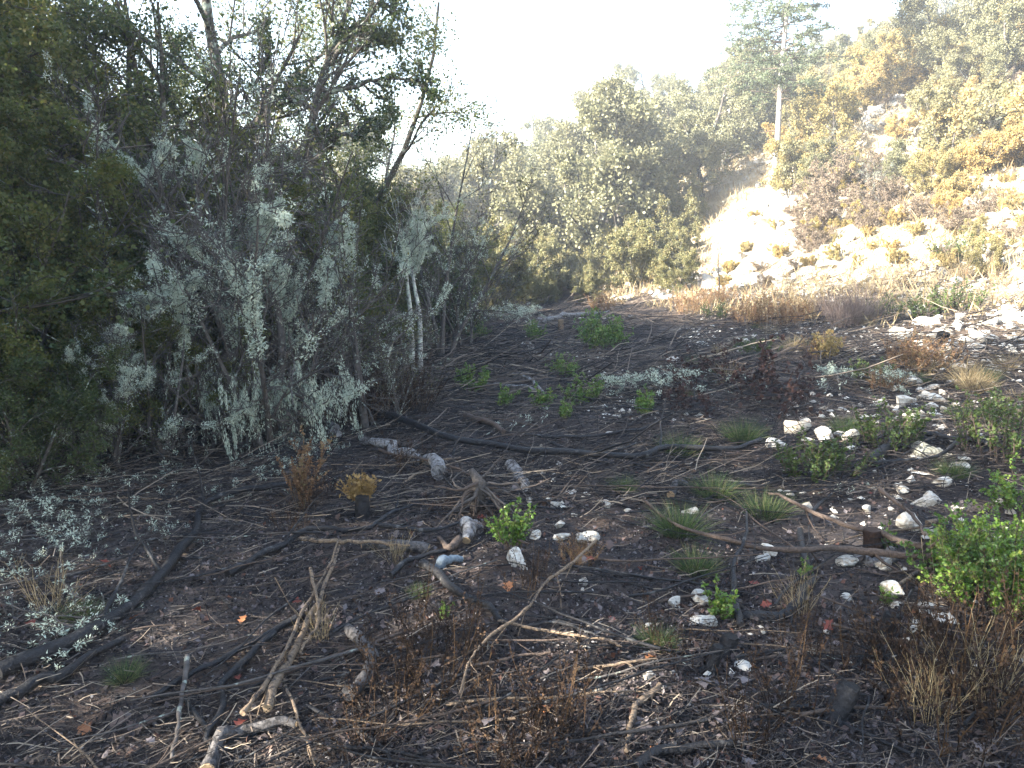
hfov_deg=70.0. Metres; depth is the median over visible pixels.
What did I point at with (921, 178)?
golden shrub
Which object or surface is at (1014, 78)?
bramble shrub
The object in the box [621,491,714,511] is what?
branch
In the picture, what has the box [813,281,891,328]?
purple bush
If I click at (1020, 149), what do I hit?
golden shrub
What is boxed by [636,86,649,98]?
holm oak
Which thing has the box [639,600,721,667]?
dead stalks
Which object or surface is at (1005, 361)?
grass tuft
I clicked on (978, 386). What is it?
grass tuft
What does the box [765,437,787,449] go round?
stone
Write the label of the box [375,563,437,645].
dead stalks
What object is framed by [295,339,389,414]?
dead stalks
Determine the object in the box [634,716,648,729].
stone
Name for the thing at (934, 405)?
stone
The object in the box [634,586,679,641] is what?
dead stalks
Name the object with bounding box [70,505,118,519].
lichen branch
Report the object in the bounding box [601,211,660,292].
yellow green shrub
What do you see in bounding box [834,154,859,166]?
holm oak
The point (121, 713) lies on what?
fallen leaf
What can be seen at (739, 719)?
branch
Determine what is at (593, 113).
holm oak
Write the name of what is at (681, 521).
grass tuft
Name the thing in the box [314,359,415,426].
dead stalks
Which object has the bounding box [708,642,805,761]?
dead stalks
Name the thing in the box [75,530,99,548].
lichen branch
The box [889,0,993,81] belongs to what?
holm oak
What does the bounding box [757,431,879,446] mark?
branch
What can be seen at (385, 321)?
lichened shrub
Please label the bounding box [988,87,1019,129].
holm oak
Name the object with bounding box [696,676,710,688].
fallen leaf
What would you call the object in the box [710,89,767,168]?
holm oak
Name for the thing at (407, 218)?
evergreen tree
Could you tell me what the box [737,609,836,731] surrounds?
dead stalks
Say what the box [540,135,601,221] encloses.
holm oak
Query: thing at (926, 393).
stone
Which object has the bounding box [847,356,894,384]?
shrub
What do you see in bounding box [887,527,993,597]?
dry stems
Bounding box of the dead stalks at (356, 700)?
[333,645,438,742]
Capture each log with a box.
[322,412,341,436]
[342,624,379,700]
[360,437,447,479]
[361,539,429,552]
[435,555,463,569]
[437,535,462,550]
[459,516,483,543]
[463,412,504,433]
[484,382,535,389]
[505,459,529,490]
[511,372,543,391]
[536,310,609,323]
[632,739,733,767]
[667,479,687,496]
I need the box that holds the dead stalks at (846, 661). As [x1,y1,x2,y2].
[819,594,889,680]
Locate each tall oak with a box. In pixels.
[21,0,499,231]
[25,0,414,189]
[27,0,353,170]
[50,0,415,154]
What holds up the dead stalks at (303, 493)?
on the ground at (716, 235)
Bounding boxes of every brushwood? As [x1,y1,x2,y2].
[0,251,1023,545]
[259,244,1023,412]
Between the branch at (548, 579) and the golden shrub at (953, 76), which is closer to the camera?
the branch at (548, 579)
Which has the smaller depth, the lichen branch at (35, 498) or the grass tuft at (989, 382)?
the lichen branch at (35, 498)
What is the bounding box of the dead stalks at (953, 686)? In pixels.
[867,620,1023,767]
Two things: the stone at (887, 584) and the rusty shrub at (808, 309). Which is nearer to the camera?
the stone at (887, 584)
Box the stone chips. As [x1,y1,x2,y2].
[522,273,1023,691]
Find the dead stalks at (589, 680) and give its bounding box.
[457,636,605,767]
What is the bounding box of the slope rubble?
[621,83,1023,316]
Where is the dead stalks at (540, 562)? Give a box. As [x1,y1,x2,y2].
[521,538,552,580]
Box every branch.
[0,437,288,677]
[0,481,86,510]
[0,496,61,519]
[0,497,65,526]
[0,508,44,541]
[0,508,83,539]
[0,512,60,522]
[0,522,121,582]
[0,527,90,572]
[0,532,119,572]
[0,542,72,565]
[0,554,129,607]
[0,569,133,650]
[0,570,83,592]
[0,571,116,601]
[0,577,37,619]
[0,582,74,627]
[0,603,111,670]
[0,635,125,705]
[0,762,98,767]
[1,465,79,487]
[3,495,64,527]
[14,545,74,588]
[18,617,125,672]
[18,711,175,763]
[21,479,46,489]
[24,588,117,643]
[25,489,189,508]
[25,708,97,767]
[26,514,112,538]
[26,555,145,565]
[32,472,107,509]
[35,593,143,631]
[36,515,121,520]
[38,554,145,578]
[39,464,114,491]
[42,567,168,625]
[45,510,83,524]
[53,512,122,538]
[59,473,170,509]
[59,595,103,630]
[60,476,183,497]
[62,473,133,493]
[62,474,198,508]
[62,540,107,570]
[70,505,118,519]
[71,470,116,481]
[72,506,107,544]
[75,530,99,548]
[78,529,121,547]
[84,561,245,607]
[103,494,160,514]
[108,441,158,458]
[109,557,184,565]
[113,632,248,661]
[116,645,314,741]
[122,468,163,488]
[124,438,183,457]
[124,595,225,626]
[125,504,170,516]
[127,511,283,541]
[127,552,301,580]
[130,521,204,556]
[130,642,376,712]
[132,616,241,629]
[139,502,171,535]
[145,530,323,537]
[149,465,214,474]
[149,702,291,767]
[150,613,304,698]
[152,470,178,503]
[152,654,191,760]
[155,631,402,707]
[160,348,266,465]
[160,535,255,546]
[160,693,206,731]
[160,715,299,767]
[176,559,234,612]
[179,542,342,575]
[185,487,264,498]
[191,594,298,703]
[196,352,285,464]
[196,574,325,593]
[199,711,360,751]
[200,716,297,767]
[202,466,286,478]
[203,485,223,497]
[203,630,276,743]
[204,452,272,471]
[206,479,255,504]
[219,508,379,522]
[224,486,421,577]
[225,464,296,501]
[228,665,393,767]
[237,430,314,453]
[237,452,287,470]
[239,538,339,720]
[247,624,379,690]
[248,433,289,475]
[249,356,349,454]
[250,694,340,722]
[253,348,320,411]
[253,669,470,767]
[254,452,334,489]
[255,700,490,767]
[259,638,404,648]
[263,544,339,712]
[266,729,476,767]
[268,552,366,599]
[274,453,352,458]
[278,679,392,696]
[280,654,444,679]
[283,684,315,766]
[284,347,363,444]
[286,630,389,676]
[299,536,409,546]
[299,567,325,651]
[300,441,320,458]
[304,704,391,767]
[306,574,432,598]
[315,621,492,681]
[318,418,383,423]
[318,717,515,743]
[327,764,339,767]
[330,567,425,602]
[331,457,460,471]
[332,569,492,632]
[333,737,489,767]
[336,459,429,468]
[339,522,422,535]
[345,427,415,431]
[353,619,468,645]
[364,436,434,471]
[371,508,472,517]
[373,397,762,460]
[373,559,496,611]
[378,409,459,420]
[378,448,469,475]
[378,521,459,532]
[384,460,483,477]
[386,705,554,752]
[387,679,477,749]
[388,534,460,577]
[391,564,511,579]
[398,441,456,450]
[400,469,427,486]
[407,424,499,431]
[410,500,548,522]
[418,559,503,624]
[426,454,454,488]
[430,486,528,507]
[433,589,592,605]
[440,427,517,436]
[441,489,555,509]
[441,539,597,708]
[442,687,548,715]
[446,674,683,716]
[448,508,528,544]
[452,407,538,425]
[454,718,707,765]
[458,661,555,683]
[459,303,538,328]
[459,587,562,593]
[467,549,536,568]
[467,604,598,627]
[470,634,645,660]
[472,651,550,666]
[473,580,660,649]
[478,413,521,434]
[480,301,545,319]
[484,415,566,439]
[485,622,618,707]
[496,698,608,767]
[497,478,558,491]
[497,619,621,649]
[497,641,693,659]
[499,398,553,422]
[509,404,601,409]
[511,475,561,510]
[512,642,745,714]
[513,406,548,429]
[517,468,611,478]
[518,620,621,648]
[525,416,678,438]
[528,403,630,413]
[529,557,709,586]
[533,508,664,516]
[537,573,687,589]
[541,491,636,524]
[541,706,687,741]
[547,430,666,451]
[551,555,652,588]
[553,654,780,676]
[556,394,662,405]
[560,481,691,494]
[562,488,702,503]
[563,461,626,465]
[565,397,612,407]
[571,565,767,602]
[574,658,656,670]
[577,648,737,680]
[593,554,763,573]
[597,363,704,402]
[600,736,746,759]
[604,403,702,416]
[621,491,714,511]
[623,706,790,726]
[624,682,662,752]
[628,520,697,535]
[628,555,768,596]
[629,363,709,367]
[630,462,740,496]
[631,365,722,394]
[633,494,693,502]
[640,486,774,498]
[644,431,732,450]
[644,500,1020,582]
[645,479,682,503]
[649,364,721,418]
[651,599,750,642]
[655,504,721,534]
[656,337,776,387]
[657,415,737,438]
[658,567,858,602]
[671,638,829,653]
[677,622,809,646]
[678,672,793,719]
[680,370,767,403]
[680,452,749,464]
[681,416,756,423]
[697,416,777,430]
[697,442,797,465]
[698,471,858,506]
[698,501,806,515]
[698,677,842,728]
[702,464,810,504]
[707,753,811,767]
[716,491,794,546]
[719,334,823,421]
[725,538,898,553]
[727,511,755,629]
[731,599,846,680]
[734,629,849,658]
[743,527,815,630]
[745,404,805,419]
[746,609,974,693]
[746,684,866,704]
[753,702,909,754]
[756,417,836,420]
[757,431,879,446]
[768,493,934,550]
[774,540,857,606]
[777,371,833,383]
[781,434,886,452]
[782,630,872,674]
[790,333,874,340]
[796,525,930,556]
[797,646,901,658]
[799,686,973,716]
[804,370,850,394]
[808,492,833,519]
[808,507,813,543]
[810,361,915,396]
[813,641,995,658]
[820,480,868,496]
[820,595,988,649]
[831,623,1023,666]
[834,589,913,683]
[843,585,959,616]
[846,696,889,767]
[854,567,973,594]
[855,668,943,720]
[862,520,983,547]
[866,431,903,464]
[870,440,958,470]
[878,487,925,537]
[889,568,944,573]
[899,411,1000,419]
[899,566,938,585]
[908,604,1019,623]
[910,426,1023,450]
[912,730,1023,767]
[918,698,1023,705]
[925,500,975,524]
[948,452,1022,466]
[951,705,1023,725]
[958,394,1023,397]
[963,581,999,638]
[963,682,1023,725]
[972,650,1022,657]
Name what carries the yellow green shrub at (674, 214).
on the ground at (716, 235)
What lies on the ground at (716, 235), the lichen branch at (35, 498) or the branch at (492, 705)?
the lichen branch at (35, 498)
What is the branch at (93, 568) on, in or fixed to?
on the ground at (716, 235)
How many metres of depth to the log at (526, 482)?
5.59 m
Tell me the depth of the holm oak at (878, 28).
40.27 m
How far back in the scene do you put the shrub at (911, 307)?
12.74 m
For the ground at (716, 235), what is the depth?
3.92 m
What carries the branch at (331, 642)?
on the ground at (716, 235)
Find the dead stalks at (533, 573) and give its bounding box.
[497,537,560,598]
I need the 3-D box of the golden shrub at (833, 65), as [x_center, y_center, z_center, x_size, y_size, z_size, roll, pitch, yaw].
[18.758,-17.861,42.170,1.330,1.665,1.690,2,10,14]
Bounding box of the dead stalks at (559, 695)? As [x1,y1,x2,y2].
[510,625,602,754]
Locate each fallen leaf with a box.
[77,721,91,734]
[109,710,127,726]
[126,720,135,729]
[143,714,155,724]
[146,736,154,742]
[234,718,246,724]
[238,615,246,623]
[262,745,272,758]
[314,549,322,556]
[375,587,384,594]
[392,530,398,537]
[431,658,439,666]
[436,740,451,749]
[481,716,494,725]
[502,581,513,590]
[604,540,614,548]
[608,660,624,667]
[683,757,693,767]
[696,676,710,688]
[710,686,724,698]
[739,675,750,682]
[742,754,755,766]
[752,668,770,679]
[760,599,771,606]
[771,672,783,680]
[815,754,829,762]
[823,619,833,629]
[972,725,984,734]
[974,742,989,755]
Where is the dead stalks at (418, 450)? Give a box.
[393,440,444,470]
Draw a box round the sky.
[46,0,954,187]
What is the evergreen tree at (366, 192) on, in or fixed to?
on the ground at (716, 235)
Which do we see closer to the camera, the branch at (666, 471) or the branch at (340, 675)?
the branch at (340, 675)
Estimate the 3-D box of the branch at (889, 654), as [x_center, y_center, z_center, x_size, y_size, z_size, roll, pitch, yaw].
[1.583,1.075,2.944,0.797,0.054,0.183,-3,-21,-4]
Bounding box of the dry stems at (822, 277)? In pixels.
[813,265,841,293]
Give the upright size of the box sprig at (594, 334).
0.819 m
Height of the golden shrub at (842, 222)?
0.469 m
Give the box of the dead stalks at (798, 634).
[761,577,833,658]
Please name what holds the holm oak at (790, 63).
on the ground at (716, 235)
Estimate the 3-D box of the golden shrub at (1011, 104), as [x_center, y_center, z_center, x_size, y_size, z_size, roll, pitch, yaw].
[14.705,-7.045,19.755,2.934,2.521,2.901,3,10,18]
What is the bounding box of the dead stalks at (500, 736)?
[450,659,560,767]
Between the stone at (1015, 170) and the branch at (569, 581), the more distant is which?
the stone at (1015, 170)
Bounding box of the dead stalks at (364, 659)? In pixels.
[352,596,484,715]
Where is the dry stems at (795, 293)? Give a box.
[773,280,812,303]
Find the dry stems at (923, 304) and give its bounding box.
[909,288,943,315]
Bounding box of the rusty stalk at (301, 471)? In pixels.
[276,423,335,507]
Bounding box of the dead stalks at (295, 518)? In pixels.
[265,497,320,531]
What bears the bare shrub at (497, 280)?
on the ground at (716, 235)
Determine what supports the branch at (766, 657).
on the ground at (716, 235)
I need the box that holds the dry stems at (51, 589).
[3,545,97,619]
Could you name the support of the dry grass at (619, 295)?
on the ground at (716, 235)
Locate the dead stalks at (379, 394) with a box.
[334,346,435,411]
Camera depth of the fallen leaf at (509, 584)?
3.49 m
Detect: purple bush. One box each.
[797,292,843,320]
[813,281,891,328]
[827,284,901,325]
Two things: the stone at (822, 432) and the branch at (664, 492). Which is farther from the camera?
the stone at (822, 432)
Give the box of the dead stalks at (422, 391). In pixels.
[364,358,465,413]
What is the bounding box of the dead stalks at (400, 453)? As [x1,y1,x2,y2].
[377,428,422,473]
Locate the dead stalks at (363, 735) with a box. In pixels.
[305,684,404,765]
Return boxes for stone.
[507,547,527,569]
[530,530,540,539]
[550,501,561,507]
[553,533,569,540]
[555,520,564,528]
[575,531,599,543]
[578,577,587,585]
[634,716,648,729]
[668,596,679,610]
[681,507,698,513]
[690,615,717,626]
[691,589,708,606]
[750,199,767,211]
[755,553,770,562]
[761,543,777,556]
[763,205,783,217]
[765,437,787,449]
[776,239,784,245]
[784,216,793,222]
[785,260,802,272]
[800,417,810,421]
[814,426,832,441]
[833,431,843,436]
[834,232,855,245]
[835,555,858,566]
[840,592,851,600]
[842,429,859,441]
[854,546,898,566]
[858,273,874,281]
[862,504,870,513]
[874,558,891,570]
[880,580,904,597]
[889,601,906,609]
[894,483,908,493]
[896,395,912,407]
[896,512,921,532]
[902,413,925,422]
[904,375,923,385]
[909,263,921,270]
[910,495,936,506]
[912,316,931,326]
[916,391,929,400]
[917,601,935,612]
[923,491,941,504]
[924,384,939,389]
[924,402,938,410]
[926,393,944,402]
[927,317,940,326]
[928,412,945,421]
[931,476,951,486]
[949,461,970,469]
[950,276,963,284]
[955,313,966,320]
[956,323,962,330]
[959,334,985,342]
[961,338,974,343]
[967,343,980,349]
[968,330,978,335]
[976,180,998,193]
[977,278,986,285]
[977,321,988,326]
[982,244,994,257]
[985,212,996,218]
[986,334,998,340]
[988,319,998,325]
[993,310,1008,315]
[1000,305,1018,309]
[1001,307,1017,311]
[1004,321,1016,328]
[1007,336,1023,341]
[1008,311,1021,319]
[1009,168,1019,176]
[1010,268,1023,279]
[1017,317,1023,324]
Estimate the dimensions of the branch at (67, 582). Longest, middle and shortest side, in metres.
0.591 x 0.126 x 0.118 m
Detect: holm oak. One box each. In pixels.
[291,114,399,201]
[360,170,438,223]
[380,151,461,200]
[381,162,457,231]
[405,163,445,193]
[414,125,560,241]
[432,199,460,238]
[435,153,484,198]
[436,173,461,200]
[446,199,466,239]
[453,159,487,189]
[462,198,518,233]
[476,178,521,234]
[478,141,560,240]
[485,147,612,252]
[516,113,561,154]
[525,130,545,167]
[531,119,615,218]
[539,90,695,253]
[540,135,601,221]
[543,114,681,232]
[562,138,613,189]
[566,71,712,233]
[568,86,635,131]
[603,127,676,217]
[607,77,674,154]
[610,60,686,98]
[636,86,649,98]
[646,92,704,186]
[649,70,700,95]
[656,95,669,117]
[661,66,763,180]
[661,76,699,107]
[666,87,733,146]
[666,108,736,199]
[670,80,716,116]
[696,67,722,93]
[699,35,795,148]
[700,56,786,160]
[702,90,761,164]
[703,65,720,87]
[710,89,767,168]
[717,56,775,119]
[749,66,775,134]
[767,43,826,94]
[769,51,796,112]
[791,47,810,66]
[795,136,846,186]
[805,33,826,59]
[822,40,837,63]
[825,31,869,70]
[833,24,876,47]
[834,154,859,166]
[836,61,853,74]
[838,97,862,126]
[860,13,916,51]
[861,30,905,62]
[881,137,915,185]
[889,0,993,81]
[896,13,924,39]
[900,13,965,81]
[913,6,969,48]
[917,0,956,15]
[929,26,990,88]
[933,77,962,101]
[947,0,971,13]
[949,0,1006,13]
[959,0,1023,77]
[962,0,1016,38]
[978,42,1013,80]
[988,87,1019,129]
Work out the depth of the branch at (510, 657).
2.92 m
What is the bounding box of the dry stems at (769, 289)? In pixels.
[758,275,783,299]
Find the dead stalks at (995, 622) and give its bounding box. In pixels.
[900,566,1023,719]
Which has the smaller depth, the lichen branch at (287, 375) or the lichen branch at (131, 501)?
the lichen branch at (131, 501)
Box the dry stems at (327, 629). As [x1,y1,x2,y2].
[289,590,338,641]
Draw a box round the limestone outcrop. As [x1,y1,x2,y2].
[700,180,1023,297]
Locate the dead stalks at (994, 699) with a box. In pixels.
[894,582,1023,738]
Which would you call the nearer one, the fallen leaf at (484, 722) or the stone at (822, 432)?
the fallen leaf at (484, 722)
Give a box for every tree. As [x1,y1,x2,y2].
[0,0,61,343]
[0,0,140,227]
[0,0,168,439]
[0,15,166,336]
[0,48,245,434]
[0,90,146,434]
[4,17,215,226]
[17,0,356,407]
[20,0,266,348]
[27,0,350,292]
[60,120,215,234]
[101,20,286,189]
[139,107,263,433]
[143,138,289,225]
[197,92,397,201]
[210,118,323,206]
[216,128,327,440]
[240,0,444,377]
[299,180,368,430]
[310,175,429,329]
[378,184,455,377]
[380,192,441,368]
[384,210,460,342]
[384,309,404,375]
[405,204,454,315]
[446,230,489,345]
[702,241,725,298]
[703,0,870,191]
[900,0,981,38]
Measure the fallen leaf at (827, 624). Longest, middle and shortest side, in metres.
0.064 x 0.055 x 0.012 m
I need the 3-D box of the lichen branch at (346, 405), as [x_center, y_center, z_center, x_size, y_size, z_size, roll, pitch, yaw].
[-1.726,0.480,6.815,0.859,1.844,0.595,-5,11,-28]
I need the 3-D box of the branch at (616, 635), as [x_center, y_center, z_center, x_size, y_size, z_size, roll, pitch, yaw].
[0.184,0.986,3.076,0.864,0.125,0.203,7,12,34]
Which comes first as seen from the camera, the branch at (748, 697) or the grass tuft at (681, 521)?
the branch at (748, 697)
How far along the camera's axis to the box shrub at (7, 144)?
5.76 m
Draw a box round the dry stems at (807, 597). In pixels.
[767,558,833,617]
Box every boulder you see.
[784,420,811,434]
[888,326,912,338]
[910,441,948,459]
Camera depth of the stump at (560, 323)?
15.15 m
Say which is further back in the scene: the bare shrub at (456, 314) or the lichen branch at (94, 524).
the bare shrub at (456, 314)
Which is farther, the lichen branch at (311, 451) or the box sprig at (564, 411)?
the box sprig at (564, 411)
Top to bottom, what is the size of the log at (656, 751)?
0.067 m
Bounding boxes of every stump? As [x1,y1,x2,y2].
[335,468,380,520]
[426,454,527,526]
[558,320,563,334]
[697,643,724,674]
[719,632,739,660]
[820,681,860,733]
[863,527,882,556]
[870,611,898,643]
[931,331,950,345]
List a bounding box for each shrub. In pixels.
[0,8,72,95]
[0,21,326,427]
[0,45,152,346]
[0,90,142,367]
[0,99,149,430]
[0,147,130,448]
[0,226,111,464]
[0,258,182,460]
[0,313,166,477]
[0,331,135,503]
[11,214,237,432]
[14,152,265,431]
[18,155,221,377]
[20,25,388,417]
[42,189,321,406]
[51,228,192,433]
[64,161,314,391]
[74,264,274,480]
[91,181,338,450]
[110,171,370,453]
[110,306,270,451]
[129,209,297,403]
[178,197,441,401]
[207,210,456,449]
[211,186,358,308]
[214,209,374,376]
[228,176,418,372]
[229,194,441,420]
[232,143,382,211]
[286,177,406,345]
[291,194,406,354]
[291,216,402,369]
[299,203,423,348]
[311,229,380,375]
[312,184,411,282]
[326,208,440,343]
[358,318,457,424]
[373,238,445,350]
[374,70,555,358]
[381,173,511,345]
[381,224,440,333]
[390,229,491,346]
[406,198,476,249]
[409,223,501,325]
[435,217,544,331]
[439,236,492,316]
[461,212,535,315]
[483,250,531,312]
[484,260,532,310]
[494,228,519,253]
[524,222,568,300]
[525,229,572,297]
[528,264,559,305]
[531,270,560,302]
[556,529,607,566]
[562,243,590,288]
[565,246,601,287]
[570,260,600,291]
[570,269,604,303]
[579,223,605,268]
[579,226,615,278]
[583,290,616,310]
[592,199,614,228]
[592,260,622,285]
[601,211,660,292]
[601,215,656,248]
[609,223,666,284]
[624,218,671,270]
[643,200,678,237]
[644,187,705,242]
[647,219,690,268]
[653,257,684,289]
[654,168,711,228]
[654,241,701,294]
[667,226,700,253]
[667,284,715,313]
[694,278,740,307]
[697,297,731,319]
[716,274,732,285]
[721,259,739,272]
[723,293,771,323]
[733,333,783,358]
[737,288,810,327]
[739,240,753,252]
[746,209,760,218]
[748,259,768,271]
[757,273,774,287]
[758,131,831,200]
[761,118,821,148]
[765,243,789,259]
[767,218,782,229]
[769,130,826,196]
[771,424,852,486]
[773,89,817,135]
[777,293,828,323]
[782,69,832,111]
[782,96,793,113]
[782,223,820,245]
[783,196,832,228]
[784,255,806,270]
[789,96,828,130]
[790,78,862,149]
[790,220,838,246]
[791,176,841,215]
[793,138,855,155]
[795,65,848,106]
[795,234,828,254]
[796,121,853,179]
[798,187,811,209]
[799,255,817,267]
[799,329,845,360]
[799,436,885,478]
[800,65,828,75]
[800,216,840,241]
[803,76,849,113]
[804,65,861,89]
[804,184,862,225]
[806,156,860,198]
[807,59,830,71]
[810,329,843,362]
[819,74,863,102]
[821,241,840,260]
[823,41,885,80]
[824,49,837,77]
[824,159,863,197]
[825,143,885,183]
[828,61,848,76]
[829,233,843,242]
[832,216,848,228]
[833,57,852,73]
[837,146,868,165]
[840,199,881,230]
[843,179,891,205]
[844,199,879,219]
[846,30,904,85]
[847,205,886,229]
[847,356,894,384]
[849,144,913,203]
[850,78,889,99]
[851,253,864,266]
[851,396,935,452]
[852,157,901,188]
[857,78,897,110]
[860,64,867,80]
[860,225,876,238]
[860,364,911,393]
[862,155,879,173]
[863,76,906,93]
[864,11,894,39]
[864,55,899,79]
[864,173,912,206]
[865,292,914,319]
[866,241,878,249]
[868,199,894,219]
[869,89,900,105]
[872,51,930,94]
[878,13,952,93]
[878,204,907,225]
[880,239,900,251]
[880,331,950,368]
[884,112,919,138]
[884,248,909,263]
[884,323,971,375]
[893,18,971,33]
[900,95,924,108]
[901,189,943,220]
[902,46,958,89]
[902,142,964,195]
[902,219,924,236]
[903,68,1018,158]
[905,85,940,125]
[907,153,924,180]
[907,291,957,317]
[918,85,1022,153]
[919,226,989,264]
[920,141,967,173]
[926,37,957,76]
[927,200,985,235]
[927,274,995,315]
[929,247,960,267]
[930,73,963,89]
[930,152,967,175]
[930,191,970,217]
[931,168,986,200]
[934,73,973,98]
[938,84,986,129]
[938,241,959,256]
[941,39,1009,86]
[944,394,1023,469]
[947,384,1023,425]
[951,229,963,236]
[955,126,1021,176]
[956,67,1001,130]
[956,75,1000,100]
[960,213,987,239]
[960,234,1018,276]
[965,185,1018,215]
[967,108,1015,176]
[967,126,1005,146]
[971,0,1015,21]
[971,230,1006,250]
[972,183,994,197]
[992,116,1023,166]
[993,151,1009,169]
[994,10,1023,69]
[996,67,1022,83]
[997,72,1023,135]
[997,172,1016,182]
[997,187,1016,197]
[997,193,1023,211]
[999,220,1023,240]
[1007,115,1023,146]
[1008,56,1023,76]
[1013,213,1023,227]
[1019,40,1023,71]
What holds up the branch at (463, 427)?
on the ground at (716, 235)
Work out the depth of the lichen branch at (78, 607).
3.38 m
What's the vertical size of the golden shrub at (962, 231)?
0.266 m
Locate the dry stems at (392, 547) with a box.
[365,528,413,564]
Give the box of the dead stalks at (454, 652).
[382,598,498,705]
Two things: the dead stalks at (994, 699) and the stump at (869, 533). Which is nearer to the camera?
the dead stalks at (994, 699)
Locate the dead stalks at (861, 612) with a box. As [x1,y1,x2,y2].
[847,574,978,687]
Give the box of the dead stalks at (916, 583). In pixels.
[900,573,1023,663]
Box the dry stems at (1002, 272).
[982,254,1023,288]
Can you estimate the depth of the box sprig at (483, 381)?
9.12 m
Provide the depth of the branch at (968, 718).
2.54 m
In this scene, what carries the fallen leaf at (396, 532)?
on the ground at (716, 235)
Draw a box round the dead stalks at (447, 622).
[423,573,485,659]
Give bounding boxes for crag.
[742,132,770,187]
[860,82,928,141]
[863,127,921,181]
[963,171,1022,231]
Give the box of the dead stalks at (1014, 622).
[963,539,1023,645]
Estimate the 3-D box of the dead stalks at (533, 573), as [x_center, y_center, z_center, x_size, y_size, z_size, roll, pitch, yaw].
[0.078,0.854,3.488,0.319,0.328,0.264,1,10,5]
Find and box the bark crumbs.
[0,272,1023,767]
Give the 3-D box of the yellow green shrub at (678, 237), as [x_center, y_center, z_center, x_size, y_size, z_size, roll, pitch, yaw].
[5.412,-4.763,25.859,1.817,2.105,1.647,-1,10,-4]
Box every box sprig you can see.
[439,601,454,618]
[454,362,473,386]
[454,362,490,391]
[465,321,491,339]
[484,496,537,549]
[496,383,520,405]
[523,319,547,339]
[528,381,558,409]
[544,352,579,376]
[557,370,604,403]
[559,396,574,419]
[572,306,623,352]
[595,311,633,347]
[634,384,655,415]
[701,573,738,619]
[797,555,813,578]
[879,586,899,603]
[880,520,897,549]
[924,531,954,565]
[979,452,1023,516]
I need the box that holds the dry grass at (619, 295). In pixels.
[594,66,1023,326]
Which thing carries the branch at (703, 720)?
on the ground at (716, 235)
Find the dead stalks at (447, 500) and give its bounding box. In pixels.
[420,485,456,514]
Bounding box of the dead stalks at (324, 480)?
[304,467,344,495]
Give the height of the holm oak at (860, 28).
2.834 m
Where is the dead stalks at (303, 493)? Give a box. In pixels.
[277,455,335,512]
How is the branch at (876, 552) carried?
on the ground at (716, 235)
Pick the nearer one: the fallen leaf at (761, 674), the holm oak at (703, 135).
the fallen leaf at (761, 674)
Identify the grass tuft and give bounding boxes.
[45,595,105,623]
[98,650,155,686]
[402,581,433,599]
[604,473,640,493]
[623,618,681,654]
[631,499,729,545]
[648,429,711,458]
[658,541,729,578]
[680,466,749,501]
[684,352,712,363]
[706,360,749,385]
[709,343,732,356]
[713,413,774,444]
[727,483,804,523]
[757,323,777,333]
[773,332,806,351]
[821,413,863,432]
[855,315,880,325]
[905,371,934,382]
[906,358,944,372]
[916,367,948,381]
[928,454,983,479]
[934,358,1002,389]
[938,361,1002,393]
[939,403,978,418]
[942,357,983,375]
[963,364,1006,381]
[973,378,1005,388]
[985,348,1023,370]
[1000,386,1023,399]
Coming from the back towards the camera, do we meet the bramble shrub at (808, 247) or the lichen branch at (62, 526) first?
the bramble shrub at (808, 247)
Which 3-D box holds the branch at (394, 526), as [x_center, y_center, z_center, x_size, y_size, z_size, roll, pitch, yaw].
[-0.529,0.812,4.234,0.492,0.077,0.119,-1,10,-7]
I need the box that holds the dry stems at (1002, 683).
[903,599,1023,714]
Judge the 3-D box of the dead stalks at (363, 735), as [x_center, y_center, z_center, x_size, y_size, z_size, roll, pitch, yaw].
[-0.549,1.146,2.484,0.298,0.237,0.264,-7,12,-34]
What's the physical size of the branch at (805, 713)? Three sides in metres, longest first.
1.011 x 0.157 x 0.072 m
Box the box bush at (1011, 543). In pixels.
[899,494,1023,625]
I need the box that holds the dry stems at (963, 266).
[943,248,997,277]
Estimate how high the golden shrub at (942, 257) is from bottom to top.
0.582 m
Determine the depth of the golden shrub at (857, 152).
24.63 m
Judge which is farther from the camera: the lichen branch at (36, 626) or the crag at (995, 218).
the crag at (995, 218)
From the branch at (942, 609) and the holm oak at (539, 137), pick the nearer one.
the branch at (942, 609)
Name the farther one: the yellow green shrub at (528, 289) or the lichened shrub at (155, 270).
the yellow green shrub at (528, 289)
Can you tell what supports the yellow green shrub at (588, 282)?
on the ground at (716, 235)
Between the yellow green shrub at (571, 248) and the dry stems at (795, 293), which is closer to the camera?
the dry stems at (795, 293)
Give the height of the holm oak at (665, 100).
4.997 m
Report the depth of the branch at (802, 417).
6.84 m
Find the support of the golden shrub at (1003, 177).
on the ground at (716, 235)
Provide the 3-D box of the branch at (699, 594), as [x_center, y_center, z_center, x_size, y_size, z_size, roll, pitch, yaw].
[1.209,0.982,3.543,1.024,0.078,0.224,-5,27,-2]
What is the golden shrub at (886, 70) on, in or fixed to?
on the ground at (716, 235)
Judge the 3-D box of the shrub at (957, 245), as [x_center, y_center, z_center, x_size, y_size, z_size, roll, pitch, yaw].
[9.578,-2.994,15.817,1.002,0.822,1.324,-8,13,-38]
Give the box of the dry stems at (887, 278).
[881,261,912,289]
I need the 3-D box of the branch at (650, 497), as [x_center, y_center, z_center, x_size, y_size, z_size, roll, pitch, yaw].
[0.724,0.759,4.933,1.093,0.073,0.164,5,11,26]
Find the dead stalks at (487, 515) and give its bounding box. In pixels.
[470,507,511,532]
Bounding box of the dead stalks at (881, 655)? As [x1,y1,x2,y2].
[851,587,1023,725]
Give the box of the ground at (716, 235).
[0,69,1023,767]
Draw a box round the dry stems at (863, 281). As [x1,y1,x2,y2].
[850,263,876,294]
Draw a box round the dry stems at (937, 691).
[872,622,991,732]

